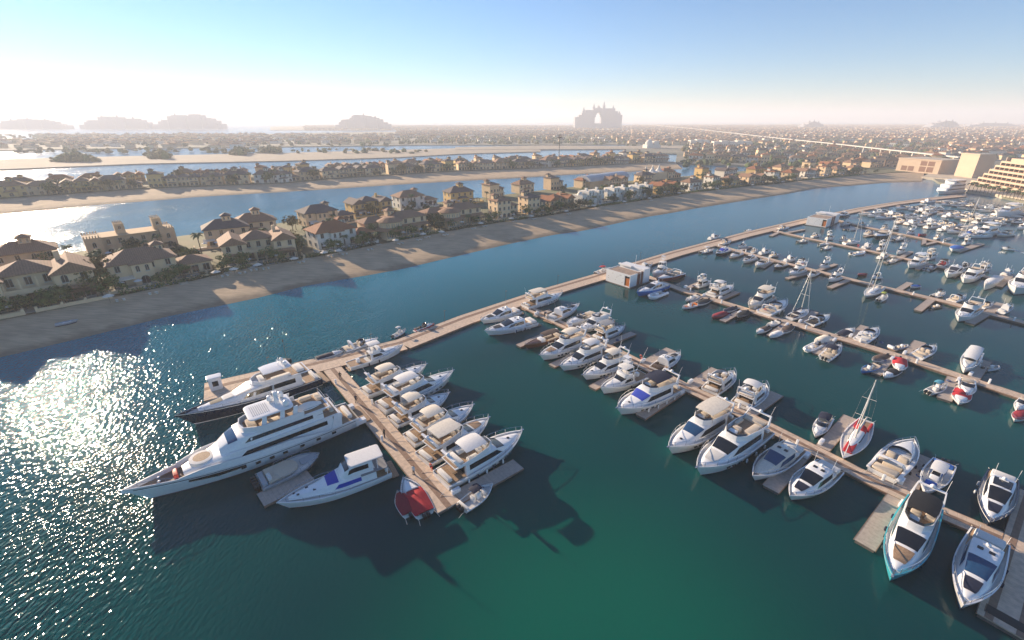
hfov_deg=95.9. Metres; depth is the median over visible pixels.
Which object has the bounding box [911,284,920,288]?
covered boat
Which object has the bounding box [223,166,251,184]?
villa
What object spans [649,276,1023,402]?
pier
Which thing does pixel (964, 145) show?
villa
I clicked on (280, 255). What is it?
tree
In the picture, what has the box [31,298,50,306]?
tree
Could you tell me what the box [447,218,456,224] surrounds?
tree
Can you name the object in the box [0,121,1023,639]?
water
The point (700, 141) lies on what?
white building
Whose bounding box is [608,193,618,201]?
tree
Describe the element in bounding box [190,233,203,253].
palm tree
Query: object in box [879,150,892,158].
villa
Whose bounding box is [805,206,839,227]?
marina office
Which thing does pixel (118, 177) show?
villa
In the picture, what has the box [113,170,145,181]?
villa
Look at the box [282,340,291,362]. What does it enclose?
antenna mast
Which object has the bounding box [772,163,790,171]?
villa
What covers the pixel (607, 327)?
flybridge yacht
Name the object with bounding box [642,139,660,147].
white hall
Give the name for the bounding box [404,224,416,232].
tree
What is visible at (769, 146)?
villa
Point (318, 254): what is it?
hedge
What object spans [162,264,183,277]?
tree
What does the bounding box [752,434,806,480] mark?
motor cruiser
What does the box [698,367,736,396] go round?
flybridge yacht
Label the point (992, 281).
covered boat
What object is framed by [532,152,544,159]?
villa
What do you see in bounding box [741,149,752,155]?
villa
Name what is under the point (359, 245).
hedge
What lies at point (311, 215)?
villa
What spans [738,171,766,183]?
villa
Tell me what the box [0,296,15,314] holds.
tree
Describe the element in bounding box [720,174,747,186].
villa
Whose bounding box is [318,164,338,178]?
villa
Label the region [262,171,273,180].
tree
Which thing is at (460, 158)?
villa
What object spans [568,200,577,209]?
tree
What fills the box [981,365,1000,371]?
inflatable boat
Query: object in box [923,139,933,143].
villa
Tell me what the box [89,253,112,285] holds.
tree
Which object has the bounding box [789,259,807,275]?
flybridge yacht
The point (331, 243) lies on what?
tree
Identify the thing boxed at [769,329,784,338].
covered boat
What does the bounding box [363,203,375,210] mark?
tree
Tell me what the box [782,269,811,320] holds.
sailing yacht
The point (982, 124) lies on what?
hill
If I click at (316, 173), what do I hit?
tree
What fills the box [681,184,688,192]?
tree
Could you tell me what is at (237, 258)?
tree
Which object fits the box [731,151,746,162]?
villa
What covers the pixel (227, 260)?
tree
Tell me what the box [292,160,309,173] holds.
villa
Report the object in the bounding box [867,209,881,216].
flybridge yacht
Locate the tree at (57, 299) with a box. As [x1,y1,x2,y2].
[43,288,69,302]
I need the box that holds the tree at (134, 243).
[121,238,141,247]
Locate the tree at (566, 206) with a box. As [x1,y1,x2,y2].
[563,202,570,209]
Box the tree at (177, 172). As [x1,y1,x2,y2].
[172,168,185,174]
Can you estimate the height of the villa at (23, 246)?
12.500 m
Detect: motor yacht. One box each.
[174,357,329,423]
[276,444,398,508]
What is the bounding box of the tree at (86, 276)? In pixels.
[66,268,110,287]
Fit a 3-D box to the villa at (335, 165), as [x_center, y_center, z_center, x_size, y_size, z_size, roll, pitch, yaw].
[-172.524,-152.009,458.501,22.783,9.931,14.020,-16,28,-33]
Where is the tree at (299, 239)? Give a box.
[295,235,306,245]
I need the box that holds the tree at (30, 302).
[27,299,37,306]
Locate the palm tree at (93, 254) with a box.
[84,253,99,258]
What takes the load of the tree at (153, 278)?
on the island ground at (188, 241)
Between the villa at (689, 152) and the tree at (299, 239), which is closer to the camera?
the tree at (299, 239)
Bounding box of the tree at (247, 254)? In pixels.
[235,251,251,263]
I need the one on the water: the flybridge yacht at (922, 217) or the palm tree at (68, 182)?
the flybridge yacht at (922, 217)
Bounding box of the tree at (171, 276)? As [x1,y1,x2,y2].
[166,274,174,280]
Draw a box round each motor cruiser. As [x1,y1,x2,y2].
[480,301,523,323]
[484,313,540,335]
[543,301,579,323]
[637,277,670,296]
[641,262,652,267]
[645,349,680,371]
[708,233,720,239]
[715,246,732,255]
[738,240,746,248]
[743,252,757,263]
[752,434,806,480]
[758,247,770,254]
[784,253,797,261]
[789,452,844,500]
[839,211,849,217]
[840,220,851,225]
[861,240,872,248]
[876,252,889,259]
[883,210,901,215]
[890,225,900,230]
[902,219,920,225]
[905,213,919,218]
[914,208,925,212]
[917,218,931,226]
[920,198,936,202]
[935,206,944,210]
[937,225,953,230]
[942,212,957,217]
[945,260,965,277]
[951,200,963,206]
[952,525,1011,609]
[968,224,980,231]
[971,230,992,238]
[973,463,1021,524]
[996,301,1013,314]
[1000,266,1013,275]
[1011,217,1023,223]
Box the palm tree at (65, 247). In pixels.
[60,244,73,251]
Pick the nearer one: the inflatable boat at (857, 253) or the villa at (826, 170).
the inflatable boat at (857, 253)
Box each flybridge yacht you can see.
[352,361,427,399]
[368,367,454,417]
[382,389,450,428]
[394,401,474,448]
[407,414,490,471]
[428,426,523,494]
[519,287,562,310]
[539,326,586,360]
[558,334,608,370]
[579,304,614,332]
[581,342,637,379]
[588,319,625,341]
[615,368,688,414]
[666,391,736,453]
[694,273,711,288]
[695,400,774,474]
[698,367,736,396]
[705,278,733,297]
[731,378,769,410]
[748,282,777,308]
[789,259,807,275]
[819,255,830,267]
[825,228,834,239]
[828,264,845,281]
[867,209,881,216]
[876,239,887,250]
[881,473,952,580]
[897,241,907,254]
[906,223,916,234]
[907,251,929,268]
[916,211,929,220]
[922,205,937,213]
[923,219,942,228]
[926,247,937,259]
[955,296,986,321]
[961,261,987,283]
[962,234,972,244]
[971,214,992,223]
[975,221,1002,235]
[978,204,992,211]
[980,260,992,272]
[996,200,1023,217]
[1008,268,1023,294]
[1017,223,1023,229]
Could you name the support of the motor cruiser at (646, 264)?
on the water
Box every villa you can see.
[0,176,28,197]
[0,233,58,266]
[0,250,112,319]
[1,307,22,314]
[12,174,33,182]
[23,178,62,195]
[46,173,73,185]
[58,175,104,192]
[77,171,102,178]
[80,215,178,255]
[98,173,142,189]
[100,240,212,294]
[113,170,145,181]
[144,168,168,187]
[164,172,200,186]
[172,166,193,174]
[193,168,219,174]
[194,212,249,250]
[199,169,224,184]
[216,225,304,269]
[218,166,247,173]
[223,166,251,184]
[235,207,276,230]
[252,166,272,182]
[254,163,271,171]
[271,167,292,182]
[281,163,292,172]
[287,166,319,180]
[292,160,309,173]
[294,201,356,226]
[303,216,378,253]
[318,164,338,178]
[324,162,349,167]
[336,164,363,177]
[343,193,396,218]
[348,161,365,166]
[354,208,440,240]
[362,161,382,175]
[365,160,385,169]
[384,160,402,173]
[390,187,438,210]
[391,158,403,164]
[401,158,417,165]
[401,161,422,173]
[418,157,440,171]
[418,200,493,229]
[422,157,442,162]
[439,156,453,170]
[442,182,483,203]
[453,156,467,165]
[456,159,478,169]
[471,158,494,169]
[473,155,482,161]
[482,179,504,197]
[486,193,527,220]
[492,154,501,159]
[493,157,513,168]
[508,155,518,160]
[510,176,534,193]
[512,156,528,168]
[517,190,555,216]
[527,157,547,167]
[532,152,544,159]
[540,155,565,166]
[540,191,580,211]
[542,173,563,189]
[558,156,572,166]
[569,156,588,165]
[573,174,588,187]
[573,187,609,206]
[575,153,590,156]
[585,155,604,164]
[589,150,599,156]
[602,150,614,156]
[602,153,613,163]
[603,174,627,186]
[604,184,634,202]
[613,154,629,163]
[617,149,626,156]
[627,151,641,162]
[628,182,657,198]
[633,168,654,182]
[636,164,667,179]
[639,151,655,162]
[649,179,682,195]
[653,152,668,161]
[661,167,680,178]
[680,175,708,190]
[684,147,694,156]
[689,151,703,160]
[694,164,710,177]
[699,150,710,156]
[702,145,712,151]
[703,172,728,188]
[704,142,712,148]
[707,151,717,159]
[714,147,724,152]
[714,166,738,176]
[715,150,726,154]
[717,152,730,160]
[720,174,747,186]
[728,147,738,150]
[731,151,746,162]
[737,143,746,148]
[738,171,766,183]
[741,144,753,150]
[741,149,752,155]
[745,163,764,173]
[746,155,758,162]
[755,147,766,155]
[756,151,770,162]
[764,145,774,150]
[764,167,784,183]
[770,145,781,152]
[770,151,780,156]
[772,155,785,162]
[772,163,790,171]
[780,166,805,180]
[781,149,793,157]
[785,139,794,144]
[786,144,798,148]
[788,152,806,162]
[796,166,823,178]
[798,143,809,149]
[799,151,808,155]
[801,159,816,167]
[802,148,813,151]
[807,152,816,161]
[809,149,823,157]
[815,146,827,154]
[816,163,837,176]
[818,160,841,165]
[819,157,833,160]
[826,143,838,150]
[827,153,838,158]
[831,164,849,174]
[832,146,843,153]
[836,155,850,164]
[841,152,855,157]
[842,157,859,166]
[846,162,868,173]
[848,147,860,154]
[852,141,862,147]
[855,150,869,157]
[855,156,868,165]
[861,158,881,167]
[865,142,875,146]
[868,150,879,155]
[869,153,886,166]
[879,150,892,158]
[884,147,896,154]
[884,155,899,166]
[886,140,897,147]
[893,152,909,156]
[899,142,909,147]
[902,147,914,150]
[915,142,926,147]
[921,149,934,156]
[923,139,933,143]
[928,144,939,148]
[932,151,948,157]
[933,145,946,151]
[938,140,948,143]
[938,149,950,154]
[957,143,969,147]
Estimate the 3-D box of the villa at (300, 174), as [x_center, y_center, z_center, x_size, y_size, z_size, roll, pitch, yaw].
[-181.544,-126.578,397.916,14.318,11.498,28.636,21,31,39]
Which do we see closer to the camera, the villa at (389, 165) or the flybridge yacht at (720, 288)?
the flybridge yacht at (720, 288)
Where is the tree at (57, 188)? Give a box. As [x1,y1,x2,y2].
[48,184,63,193]
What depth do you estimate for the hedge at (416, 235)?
204.32 m
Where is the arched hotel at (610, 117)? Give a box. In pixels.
[573,101,621,127]
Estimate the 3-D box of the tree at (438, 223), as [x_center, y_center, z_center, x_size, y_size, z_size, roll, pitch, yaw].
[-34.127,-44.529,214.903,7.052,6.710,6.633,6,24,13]
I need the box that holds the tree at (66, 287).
[49,284,72,301]
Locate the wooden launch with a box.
[524,328,561,348]
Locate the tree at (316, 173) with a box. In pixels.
[307,169,319,175]
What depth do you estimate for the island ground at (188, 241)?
222.93 m
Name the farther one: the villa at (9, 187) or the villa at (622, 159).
the villa at (622, 159)
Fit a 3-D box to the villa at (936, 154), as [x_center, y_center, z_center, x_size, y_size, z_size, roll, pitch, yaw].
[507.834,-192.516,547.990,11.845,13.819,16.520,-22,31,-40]
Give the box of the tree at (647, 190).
[642,187,652,194]
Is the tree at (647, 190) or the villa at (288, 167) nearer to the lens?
the tree at (647, 190)
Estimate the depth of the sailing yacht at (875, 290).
141.65 m
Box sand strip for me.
[455,145,682,149]
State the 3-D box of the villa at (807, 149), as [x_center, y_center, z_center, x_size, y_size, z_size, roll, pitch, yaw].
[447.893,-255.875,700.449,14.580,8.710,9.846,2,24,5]
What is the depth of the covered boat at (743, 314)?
126.56 m
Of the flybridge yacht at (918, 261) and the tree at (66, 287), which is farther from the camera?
the flybridge yacht at (918, 261)
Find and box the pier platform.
[976,488,1023,639]
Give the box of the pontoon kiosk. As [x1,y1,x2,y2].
[206,373,222,390]
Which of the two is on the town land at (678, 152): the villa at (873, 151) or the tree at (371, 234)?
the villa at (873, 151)
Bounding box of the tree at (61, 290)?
[48,284,67,302]
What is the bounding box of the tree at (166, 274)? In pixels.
[162,269,175,279]
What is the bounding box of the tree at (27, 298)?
[12,294,30,308]
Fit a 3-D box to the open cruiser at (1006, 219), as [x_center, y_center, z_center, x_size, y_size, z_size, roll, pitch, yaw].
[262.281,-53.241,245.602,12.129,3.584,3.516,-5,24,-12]
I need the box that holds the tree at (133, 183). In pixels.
[126,180,137,187]
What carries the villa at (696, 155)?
on the town land at (678, 152)
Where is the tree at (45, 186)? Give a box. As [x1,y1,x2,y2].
[39,181,55,194]
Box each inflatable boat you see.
[647,289,668,299]
[803,341,823,352]
[848,251,865,255]
[895,344,908,349]
[922,265,936,270]
[929,304,942,308]
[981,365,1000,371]
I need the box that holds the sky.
[0,0,1023,122]
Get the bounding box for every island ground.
[1,161,668,198]
[6,167,907,318]
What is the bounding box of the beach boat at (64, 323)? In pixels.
[55,319,77,326]
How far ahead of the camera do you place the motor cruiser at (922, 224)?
234.95 m
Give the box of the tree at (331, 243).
[323,238,339,248]
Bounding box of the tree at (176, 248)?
[169,242,182,256]
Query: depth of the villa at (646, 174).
379.98 m
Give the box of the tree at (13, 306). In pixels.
[2,300,24,310]
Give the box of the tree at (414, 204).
[408,201,416,209]
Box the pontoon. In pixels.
[204,195,966,401]
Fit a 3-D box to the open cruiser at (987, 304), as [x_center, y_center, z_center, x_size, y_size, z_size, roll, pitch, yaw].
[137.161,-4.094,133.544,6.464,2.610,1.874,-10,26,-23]
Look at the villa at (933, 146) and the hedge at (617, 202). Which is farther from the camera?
the villa at (933, 146)
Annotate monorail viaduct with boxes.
[623,122,960,158]
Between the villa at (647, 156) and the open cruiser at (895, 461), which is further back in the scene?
the villa at (647, 156)
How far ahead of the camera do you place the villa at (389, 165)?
440.34 m
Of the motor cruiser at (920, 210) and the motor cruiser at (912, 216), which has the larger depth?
the motor cruiser at (920, 210)
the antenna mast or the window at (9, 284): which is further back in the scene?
the window at (9, 284)
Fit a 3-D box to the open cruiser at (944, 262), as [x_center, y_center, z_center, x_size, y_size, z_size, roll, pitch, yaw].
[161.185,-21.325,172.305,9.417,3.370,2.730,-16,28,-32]
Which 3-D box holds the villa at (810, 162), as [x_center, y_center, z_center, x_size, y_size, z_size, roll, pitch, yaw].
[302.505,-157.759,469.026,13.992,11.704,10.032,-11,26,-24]
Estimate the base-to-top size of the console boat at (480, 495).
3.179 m
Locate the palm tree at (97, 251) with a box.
[89,249,102,253]
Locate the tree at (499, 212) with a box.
[490,211,501,218]
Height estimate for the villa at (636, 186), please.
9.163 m
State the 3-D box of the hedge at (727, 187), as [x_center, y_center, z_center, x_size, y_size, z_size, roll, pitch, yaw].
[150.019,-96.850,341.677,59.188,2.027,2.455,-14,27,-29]
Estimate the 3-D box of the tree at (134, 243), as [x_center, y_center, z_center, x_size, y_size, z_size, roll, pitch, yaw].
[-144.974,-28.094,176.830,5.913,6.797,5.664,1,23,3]
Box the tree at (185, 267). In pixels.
[176,263,190,276]
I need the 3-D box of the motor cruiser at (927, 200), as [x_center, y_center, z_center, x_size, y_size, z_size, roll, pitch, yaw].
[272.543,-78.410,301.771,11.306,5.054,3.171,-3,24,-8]
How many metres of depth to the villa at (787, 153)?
626.86 m
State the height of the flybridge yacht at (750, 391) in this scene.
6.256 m
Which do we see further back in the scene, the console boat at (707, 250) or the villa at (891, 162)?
the villa at (891, 162)
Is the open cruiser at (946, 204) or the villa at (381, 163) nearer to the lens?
the open cruiser at (946, 204)
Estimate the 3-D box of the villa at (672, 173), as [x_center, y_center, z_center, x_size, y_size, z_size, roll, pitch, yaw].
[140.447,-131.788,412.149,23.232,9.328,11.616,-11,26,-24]
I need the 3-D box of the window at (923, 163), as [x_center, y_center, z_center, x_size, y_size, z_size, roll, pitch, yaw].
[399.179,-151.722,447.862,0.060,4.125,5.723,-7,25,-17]
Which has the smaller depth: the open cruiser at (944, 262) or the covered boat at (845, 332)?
the covered boat at (845, 332)
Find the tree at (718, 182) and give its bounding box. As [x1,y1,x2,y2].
[714,179,722,187]
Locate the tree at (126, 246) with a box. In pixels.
[119,243,131,250]
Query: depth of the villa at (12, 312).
122.86 m
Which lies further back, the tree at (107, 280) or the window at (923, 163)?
the window at (923, 163)
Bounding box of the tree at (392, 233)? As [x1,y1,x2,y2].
[388,227,397,237]
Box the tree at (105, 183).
[98,178,115,190]
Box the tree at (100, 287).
[89,282,107,295]
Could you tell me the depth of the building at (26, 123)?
2494.21 m
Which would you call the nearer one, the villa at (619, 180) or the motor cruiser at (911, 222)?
the motor cruiser at (911, 222)
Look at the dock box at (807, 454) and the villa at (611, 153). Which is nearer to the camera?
the dock box at (807, 454)
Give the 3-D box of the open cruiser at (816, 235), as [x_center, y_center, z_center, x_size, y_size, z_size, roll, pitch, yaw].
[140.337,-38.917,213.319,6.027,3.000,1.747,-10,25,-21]
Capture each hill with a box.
[798,120,823,126]
[923,119,959,126]
[963,121,1020,126]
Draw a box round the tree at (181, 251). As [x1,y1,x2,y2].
[178,246,197,255]
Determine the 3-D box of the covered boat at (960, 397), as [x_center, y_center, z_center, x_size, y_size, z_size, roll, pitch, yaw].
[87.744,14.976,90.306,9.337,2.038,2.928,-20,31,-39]
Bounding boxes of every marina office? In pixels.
[604,255,649,288]
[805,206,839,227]
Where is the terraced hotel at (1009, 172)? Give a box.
[970,157,1023,195]
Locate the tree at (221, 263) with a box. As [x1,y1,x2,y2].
[216,260,225,270]
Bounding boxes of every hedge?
[117,278,184,294]
[182,268,227,281]
[224,264,251,271]
[258,256,302,266]
[306,249,336,257]
[341,241,375,250]
[395,229,439,239]
[449,220,497,229]
[499,216,526,221]
[532,212,553,217]
[594,198,640,206]
[641,192,683,199]
[688,185,739,192]
[745,180,795,186]
[802,174,860,179]
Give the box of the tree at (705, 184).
[702,181,711,187]
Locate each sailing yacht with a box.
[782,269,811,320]
[840,380,876,458]
[842,209,862,244]
[864,218,896,297]
[958,197,979,238]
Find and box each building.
[0,117,74,128]
[79,115,153,128]
[153,113,227,128]
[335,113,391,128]
[688,139,709,146]
[711,140,752,148]
[896,157,959,173]
[954,153,996,177]
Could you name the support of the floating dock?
on the water
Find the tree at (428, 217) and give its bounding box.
[425,213,433,224]
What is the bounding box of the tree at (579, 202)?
[575,199,584,208]
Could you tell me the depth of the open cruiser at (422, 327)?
119.07 m
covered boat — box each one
[307,349,343,361]
[395,490,420,522]
[400,476,439,523]
[697,297,711,306]
[712,311,729,319]
[723,305,737,312]
[736,309,751,319]
[756,325,771,334]
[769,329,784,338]
[781,324,795,334]
[814,334,832,344]
[832,327,854,337]
[857,272,867,276]
[858,212,868,215]
[872,352,890,362]
[883,368,901,378]
[892,356,907,370]
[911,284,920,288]
[943,210,957,212]
[949,245,963,251]
[951,387,971,405]
[956,225,973,229]
[957,206,974,208]
[965,207,979,210]
[984,275,1004,289]
[987,217,1001,219]
[1008,215,1022,217]
[1011,409,1023,422]
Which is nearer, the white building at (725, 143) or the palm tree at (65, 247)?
the palm tree at (65, 247)
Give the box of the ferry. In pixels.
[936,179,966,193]
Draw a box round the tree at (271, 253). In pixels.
[258,246,279,259]
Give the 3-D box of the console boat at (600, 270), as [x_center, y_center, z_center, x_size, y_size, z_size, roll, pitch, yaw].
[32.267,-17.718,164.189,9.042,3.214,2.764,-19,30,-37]
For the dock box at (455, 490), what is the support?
on the pier at (401, 450)
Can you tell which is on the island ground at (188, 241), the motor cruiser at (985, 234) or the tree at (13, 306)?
the tree at (13, 306)
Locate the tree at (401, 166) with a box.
[395,163,406,173]
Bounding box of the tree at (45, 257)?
[32,251,53,259]
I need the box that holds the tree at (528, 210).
[520,204,532,212]
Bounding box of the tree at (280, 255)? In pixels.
[277,252,284,259]
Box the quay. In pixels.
[921,168,1023,199]
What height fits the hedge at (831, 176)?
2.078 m
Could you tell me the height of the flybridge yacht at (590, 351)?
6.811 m
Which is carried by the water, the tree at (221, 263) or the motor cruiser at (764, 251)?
the motor cruiser at (764, 251)
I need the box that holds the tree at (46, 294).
[33,288,51,305]
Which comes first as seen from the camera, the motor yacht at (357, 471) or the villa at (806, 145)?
the motor yacht at (357, 471)
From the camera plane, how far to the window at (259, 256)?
172.85 m
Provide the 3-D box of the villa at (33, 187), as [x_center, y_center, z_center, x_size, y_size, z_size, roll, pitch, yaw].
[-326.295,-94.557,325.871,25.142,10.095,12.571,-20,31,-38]
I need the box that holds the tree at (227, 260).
[215,252,234,266]
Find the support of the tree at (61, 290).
on the island ground at (188, 241)
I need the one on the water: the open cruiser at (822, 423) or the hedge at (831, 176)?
the open cruiser at (822, 423)
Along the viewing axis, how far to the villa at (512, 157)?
534.08 m
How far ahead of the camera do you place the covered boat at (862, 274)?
160.00 m
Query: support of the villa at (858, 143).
on the town land at (678, 152)
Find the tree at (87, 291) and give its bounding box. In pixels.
[78,287,89,296]
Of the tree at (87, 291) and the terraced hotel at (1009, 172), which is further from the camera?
the terraced hotel at (1009, 172)
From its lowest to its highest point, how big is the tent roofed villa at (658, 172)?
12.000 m
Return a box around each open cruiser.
[338,336,377,353]
[408,322,433,331]
[566,311,595,325]
[656,268,685,281]
[721,238,730,244]
[730,249,743,256]
[750,248,757,253]
[755,257,770,267]
[756,298,787,317]
[768,252,779,257]
[774,260,788,268]
[777,225,788,229]
[795,258,808,264]
[801,313,829,327]
[807,271,819,277]
[811,233,820,237]
[812,411,833,437]
[817,342,841,362]
[839,235,847,241]
[853,325,879,344]
[863,230,874,234]
[863,436,919,487]
[871,272,881,279]
[873,229,892,239]
[875,214,892,218]
[880,208,891,213]
[892,212,909,217]
[894,218,907,222]
[896,204,911,209]
[908,206,918,210]
[908,343,936,360]
[933,233,941,239]
[936,258,949,266]
[938,220,952,225]
[941,202,954,205]
[946,221,961,227]
[946,293,966,302]
[947,227,967,233]
[951,199,965,203]
[954,211,964,214]
[954,214,969,219]
[955,376,976,394]
[960,345,984,373]
[961,211,979,216]
[961,216,975,221]
[961,262,971,268]
[962,200,972,204]
[966,202,978,206]
[982,301,993,309]
[988,219,1006,224]
[995,216,1013,221]
[997,230,1015,236]
[1001,246,1014,250]
[1013,396,1023,409]
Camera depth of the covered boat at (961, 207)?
280.55 m
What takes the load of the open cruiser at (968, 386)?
on the water
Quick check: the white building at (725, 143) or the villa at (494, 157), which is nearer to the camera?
the villa at (494, 157)
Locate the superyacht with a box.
[120,383,370,497]
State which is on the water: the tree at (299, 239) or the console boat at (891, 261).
the console boat at (891, 261)
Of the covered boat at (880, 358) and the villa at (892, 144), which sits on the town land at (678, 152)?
the villa at (892, 144)
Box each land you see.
[0,132,625,150]
[270,125,483,130]
[626,125,1023,203]
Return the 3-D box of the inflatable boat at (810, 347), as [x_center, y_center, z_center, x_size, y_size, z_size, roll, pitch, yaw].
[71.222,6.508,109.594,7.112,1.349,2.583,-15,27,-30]
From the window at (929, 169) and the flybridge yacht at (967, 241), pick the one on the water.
the flybridge yacht at (967, 241)
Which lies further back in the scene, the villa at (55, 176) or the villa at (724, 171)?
the villa at (724, 171)
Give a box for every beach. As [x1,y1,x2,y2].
[0,162,681,213]
[0,172,923,356]
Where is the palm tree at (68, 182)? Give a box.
[63,181,73,192]
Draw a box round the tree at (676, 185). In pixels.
[669,182,682,192]
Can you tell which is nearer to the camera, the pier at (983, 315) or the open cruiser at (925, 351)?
the open cruiser at (925, 351)
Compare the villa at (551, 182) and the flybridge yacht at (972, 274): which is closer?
the flybridge yacht at (972, 274)
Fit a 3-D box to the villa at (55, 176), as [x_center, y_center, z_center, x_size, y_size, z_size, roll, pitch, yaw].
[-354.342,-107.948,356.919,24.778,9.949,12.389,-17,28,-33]
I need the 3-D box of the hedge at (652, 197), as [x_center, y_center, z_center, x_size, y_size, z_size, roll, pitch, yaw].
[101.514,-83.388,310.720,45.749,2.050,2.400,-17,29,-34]
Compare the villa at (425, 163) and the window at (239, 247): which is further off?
the villa at (425, 163)
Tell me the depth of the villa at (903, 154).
568.39 m
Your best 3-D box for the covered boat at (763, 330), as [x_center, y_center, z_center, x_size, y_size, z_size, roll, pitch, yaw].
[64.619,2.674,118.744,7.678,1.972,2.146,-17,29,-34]
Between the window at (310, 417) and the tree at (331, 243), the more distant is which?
the tree at (331, 243)
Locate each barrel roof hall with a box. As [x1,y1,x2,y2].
[577,173,610,188]
[606,171,629,181]
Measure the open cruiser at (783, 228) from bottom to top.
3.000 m
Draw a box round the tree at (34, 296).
[32,288,49,305]
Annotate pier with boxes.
[323,366,523,514]
[516,306,1008,552]
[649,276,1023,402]
[714,245,1023,325]
[769,229,1014,287]
[838,220,984,252]
[859,211,966,229]
[897,205,958,215]
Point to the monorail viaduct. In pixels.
(900, 151)
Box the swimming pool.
[145,281,179,288]
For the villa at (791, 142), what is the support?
on the town land at (678, 152)
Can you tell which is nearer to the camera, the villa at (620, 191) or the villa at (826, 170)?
the villa at (620, 191)
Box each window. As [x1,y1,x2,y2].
[4,279,15,288]
[23,276,33,285]
[41,273,51,282]
[60,275,69,283]
[85,286,95,296]
[113,266,121,273]
[135,265,140,272]
[141,275,152,283]
[164,258,170,264]
[191,264,199,272]
[202,262,210,270]
[212,381,218,386]
[237,245,242,251]
[242,421,327,456]
[246,415,312,442]
[257,252,264,257]
[918,166,925,171]
[920,161,927,165]
[926,167,933,172]
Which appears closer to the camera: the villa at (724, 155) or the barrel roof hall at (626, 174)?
the barrel roof hall at (626, 174)
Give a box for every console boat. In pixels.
[386,326,405,338]
[448,482,492,514]
[593,265,610,273]
[682,301,698,309]
[685,294,699,301]
[698,246,713,253]
[766,319,780,327]
[796,237,808,242]
[820,243,832,249]
[861,361,881,373]
[875,292,887,301]
[886,256,897,263]
[891,234,905,240]
[918,454,957,493]
[923,380,947,395]
[929,288,945,297]
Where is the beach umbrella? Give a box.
[102,294,113,302]
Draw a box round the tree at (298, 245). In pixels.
[295,241,302,253]
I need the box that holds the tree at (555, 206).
[552,203,560,209]
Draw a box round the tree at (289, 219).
[281,215,300,229]
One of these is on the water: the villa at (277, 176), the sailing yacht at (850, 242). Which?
the sailing yacht at (850, 242)
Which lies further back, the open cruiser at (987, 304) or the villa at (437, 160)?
the villa at (437, 160)
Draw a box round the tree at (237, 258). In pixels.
[234,253,248,264]
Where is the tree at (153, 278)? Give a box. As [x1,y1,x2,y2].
[149,271,169,281]
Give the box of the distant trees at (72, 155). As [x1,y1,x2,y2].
[0,126,1023,167]
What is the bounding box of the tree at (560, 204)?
[555,200,564,208]
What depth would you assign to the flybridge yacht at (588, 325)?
119.39 m
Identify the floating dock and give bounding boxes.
[257,470,313,507]
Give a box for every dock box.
[451,486,460,494]
[803,451,810,458]
[818,438,824,445]
[898,477,905,484]
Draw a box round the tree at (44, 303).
[39,297,50,306]
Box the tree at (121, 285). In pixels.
[114,281,127,288]
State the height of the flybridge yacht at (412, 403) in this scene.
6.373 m
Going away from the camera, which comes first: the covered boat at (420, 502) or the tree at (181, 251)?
the covered boat at (420, 502)
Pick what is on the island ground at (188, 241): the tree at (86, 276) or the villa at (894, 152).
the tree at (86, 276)
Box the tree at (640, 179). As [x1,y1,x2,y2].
[636,176,644,183]
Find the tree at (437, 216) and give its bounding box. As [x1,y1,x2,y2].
[431,213,444,227]
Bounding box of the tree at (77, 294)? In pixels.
[70,288,82,299]
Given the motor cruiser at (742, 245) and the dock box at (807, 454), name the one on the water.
the motor cruiser at (742, 245)
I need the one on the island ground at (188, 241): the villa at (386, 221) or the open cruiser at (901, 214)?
the villa at (386, 221)
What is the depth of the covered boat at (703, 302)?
135.49 m
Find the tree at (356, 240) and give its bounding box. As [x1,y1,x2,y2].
[350,235,361,243]
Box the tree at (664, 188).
[658,186,666,195]
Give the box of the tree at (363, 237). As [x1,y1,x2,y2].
[359,233,370,242]
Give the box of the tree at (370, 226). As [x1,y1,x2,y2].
[366,223,376,230]
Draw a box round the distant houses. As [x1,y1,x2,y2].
[0,124,1023,159]
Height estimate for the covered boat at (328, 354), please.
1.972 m
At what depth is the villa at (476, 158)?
521.50 m
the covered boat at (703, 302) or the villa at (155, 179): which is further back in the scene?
the villa at (155, 179)
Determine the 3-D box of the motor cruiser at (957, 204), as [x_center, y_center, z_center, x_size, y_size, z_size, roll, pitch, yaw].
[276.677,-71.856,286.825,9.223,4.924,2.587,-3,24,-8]
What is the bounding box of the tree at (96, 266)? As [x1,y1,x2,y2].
[82,255,107,281]
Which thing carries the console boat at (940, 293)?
on the water
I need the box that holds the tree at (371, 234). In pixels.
[367,232,378,240]
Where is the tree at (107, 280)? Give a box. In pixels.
[87,271,119,291]
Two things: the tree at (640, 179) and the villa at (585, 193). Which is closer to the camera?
the villa at (585, 193)
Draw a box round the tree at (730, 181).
[724,177,733,185]
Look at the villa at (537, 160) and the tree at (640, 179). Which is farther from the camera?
the villa at (537, 160)
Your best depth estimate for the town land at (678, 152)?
642.51 m
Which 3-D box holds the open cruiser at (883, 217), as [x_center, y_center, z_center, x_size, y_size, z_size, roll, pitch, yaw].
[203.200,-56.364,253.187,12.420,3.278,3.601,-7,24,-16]
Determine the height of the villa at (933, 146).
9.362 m
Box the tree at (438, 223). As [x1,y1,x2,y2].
[430,217,444,227]
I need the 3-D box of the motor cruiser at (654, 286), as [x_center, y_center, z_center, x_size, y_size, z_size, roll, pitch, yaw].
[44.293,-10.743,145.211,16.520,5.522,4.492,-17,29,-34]
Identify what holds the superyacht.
on the water
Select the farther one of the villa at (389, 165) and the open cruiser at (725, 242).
the villa at (389, 165)
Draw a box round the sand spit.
[0,148,539,169]
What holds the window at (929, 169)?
in the stone building at (930, 165)

